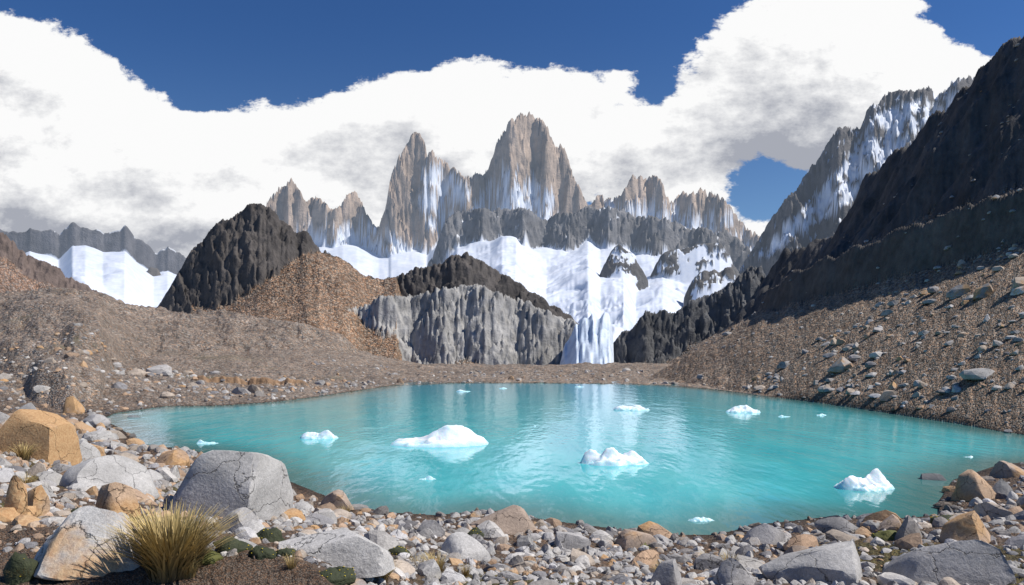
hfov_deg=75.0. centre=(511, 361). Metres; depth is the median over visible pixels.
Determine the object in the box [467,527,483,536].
cushion
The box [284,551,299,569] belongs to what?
tussock
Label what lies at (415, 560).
tussock
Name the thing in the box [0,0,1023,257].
sky
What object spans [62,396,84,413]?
boulder
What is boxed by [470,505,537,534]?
boulder
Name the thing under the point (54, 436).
boulder
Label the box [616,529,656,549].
boulder
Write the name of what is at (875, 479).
iceberg
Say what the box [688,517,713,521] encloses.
iceberg
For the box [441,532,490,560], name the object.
boulder
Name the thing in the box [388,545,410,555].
cushion
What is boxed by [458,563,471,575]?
tussock
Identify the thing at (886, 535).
cushion
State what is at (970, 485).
boulder
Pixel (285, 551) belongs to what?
cushion
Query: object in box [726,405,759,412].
iceberg
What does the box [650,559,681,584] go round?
boulder
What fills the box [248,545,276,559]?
cushion
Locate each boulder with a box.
[0,409,81,465]
[4,475,27,514]
[16,403,36,410]
[27,485,49,516]
[33,506,140,579]
[60,455,159,497]
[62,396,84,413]
[79,439,100,459]
[83,414,110,426]
[95,482,140,516]
[127,415,140,417]
[168,450,292,519]
[214,507,257,533]
[278,528,394,578]
[319,489,353,511]
[416,519,444,536]
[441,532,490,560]
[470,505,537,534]
[554,531,590,549]
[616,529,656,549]
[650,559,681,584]
[712,558,755,584]
[741,523,786,544]
[758,539,862,584]
[783,545,808,554]
[814,515,857,532]
[874,514,900,532]
[882,540,1015,584]
[920,473,946,480]
[939,510,990,542]
[951,470,995,501]
[989,461,1023,477]
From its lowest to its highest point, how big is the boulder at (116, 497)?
0.290 m
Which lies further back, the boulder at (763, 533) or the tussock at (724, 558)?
the boulder at (763, 533)
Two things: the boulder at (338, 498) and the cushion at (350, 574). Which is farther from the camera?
the boulder at (338, 498)
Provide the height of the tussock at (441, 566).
0.169 m
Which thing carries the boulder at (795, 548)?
on the terrain
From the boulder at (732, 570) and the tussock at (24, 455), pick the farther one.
the tussock at (24, 455)
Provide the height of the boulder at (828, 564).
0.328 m
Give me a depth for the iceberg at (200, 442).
16.33 m
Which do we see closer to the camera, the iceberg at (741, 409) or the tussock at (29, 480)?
the tussock at (29, 480)
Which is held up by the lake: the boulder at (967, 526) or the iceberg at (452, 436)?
the iceberg at (452, 436)
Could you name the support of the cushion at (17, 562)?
on the terrain
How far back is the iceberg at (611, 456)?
13.06 m
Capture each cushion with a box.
[3,552,37,584]
[198,549,222,565]
[216,536,252,552]
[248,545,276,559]
[256,527,284,541]
[276,547,295,556]
[319,567,347,584]
[333,566,355,584]
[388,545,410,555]
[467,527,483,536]
[871,530,896,540]
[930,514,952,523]
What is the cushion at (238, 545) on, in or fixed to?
on the terrain
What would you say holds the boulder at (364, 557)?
on the scree
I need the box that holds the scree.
[0,43,1023,584]
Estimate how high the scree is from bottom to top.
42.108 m
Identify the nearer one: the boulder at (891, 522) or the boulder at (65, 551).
the boulder at (65, 551)
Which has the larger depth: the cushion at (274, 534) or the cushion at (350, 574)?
the cushion at (274, 534)
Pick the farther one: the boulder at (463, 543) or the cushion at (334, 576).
the boulder at (463, 543)
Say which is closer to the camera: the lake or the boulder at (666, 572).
the boulder at (666, 572)
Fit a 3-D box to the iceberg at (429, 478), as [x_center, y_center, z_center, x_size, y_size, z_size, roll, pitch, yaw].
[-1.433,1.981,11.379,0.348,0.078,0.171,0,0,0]
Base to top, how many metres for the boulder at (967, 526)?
0.342 m
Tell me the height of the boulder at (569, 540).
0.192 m
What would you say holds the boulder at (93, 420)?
on the terrain
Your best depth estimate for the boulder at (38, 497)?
4.26 m
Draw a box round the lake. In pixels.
[107,380,1023,534]
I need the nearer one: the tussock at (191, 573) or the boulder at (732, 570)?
the tussock at (191, 573)
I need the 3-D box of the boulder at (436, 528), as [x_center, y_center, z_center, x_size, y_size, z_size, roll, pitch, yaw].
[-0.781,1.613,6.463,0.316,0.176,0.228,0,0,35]
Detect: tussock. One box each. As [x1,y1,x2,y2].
[4,442,39,460]
[20,474,37,483]
[88,497,249,582]
[179,553,205,578]
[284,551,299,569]
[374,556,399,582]
[407,551,425,566]
[417,548,454,573]
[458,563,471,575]
[721,549,740,559]
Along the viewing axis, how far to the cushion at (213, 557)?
2.93 m
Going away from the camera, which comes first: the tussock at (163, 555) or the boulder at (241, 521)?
the tussock at (163, 555)
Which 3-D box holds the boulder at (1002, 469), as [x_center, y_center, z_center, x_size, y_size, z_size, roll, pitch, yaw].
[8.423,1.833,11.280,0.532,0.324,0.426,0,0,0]
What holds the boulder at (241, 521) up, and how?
on the terrain
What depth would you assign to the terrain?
264.70 m
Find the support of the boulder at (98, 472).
on the terrain
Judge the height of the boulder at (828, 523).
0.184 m
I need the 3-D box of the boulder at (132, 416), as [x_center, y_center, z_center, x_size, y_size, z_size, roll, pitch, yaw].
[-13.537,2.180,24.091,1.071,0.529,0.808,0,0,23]
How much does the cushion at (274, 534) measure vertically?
0.090 m
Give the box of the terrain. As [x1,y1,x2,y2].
[0,36,1023,584]
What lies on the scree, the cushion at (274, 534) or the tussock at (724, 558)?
the tussock at (724, 558)
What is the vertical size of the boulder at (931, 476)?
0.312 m
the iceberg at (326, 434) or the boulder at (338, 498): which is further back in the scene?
the iceberg at (326, 434)
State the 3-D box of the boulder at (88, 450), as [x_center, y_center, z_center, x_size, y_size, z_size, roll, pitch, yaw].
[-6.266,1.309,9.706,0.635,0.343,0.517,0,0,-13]
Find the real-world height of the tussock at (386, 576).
0.147 m
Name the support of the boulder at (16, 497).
on the terrain
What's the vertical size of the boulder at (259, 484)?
0.684 m
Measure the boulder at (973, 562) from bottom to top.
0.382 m
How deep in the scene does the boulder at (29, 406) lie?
19.24 m
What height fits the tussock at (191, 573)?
0.113 m
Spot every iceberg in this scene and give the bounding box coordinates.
[196,440,216,443]
[300,430,337,438]
[391,425,487,447]
[421,476,434,479]
[580,447,648,465]
[613,405,648,410]
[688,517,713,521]
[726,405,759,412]
[833,468,894,490]
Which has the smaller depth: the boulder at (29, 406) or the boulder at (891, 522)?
the boulder at (891, 522)
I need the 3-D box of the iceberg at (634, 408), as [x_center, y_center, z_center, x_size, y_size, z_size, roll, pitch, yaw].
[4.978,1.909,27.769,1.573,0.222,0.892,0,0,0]

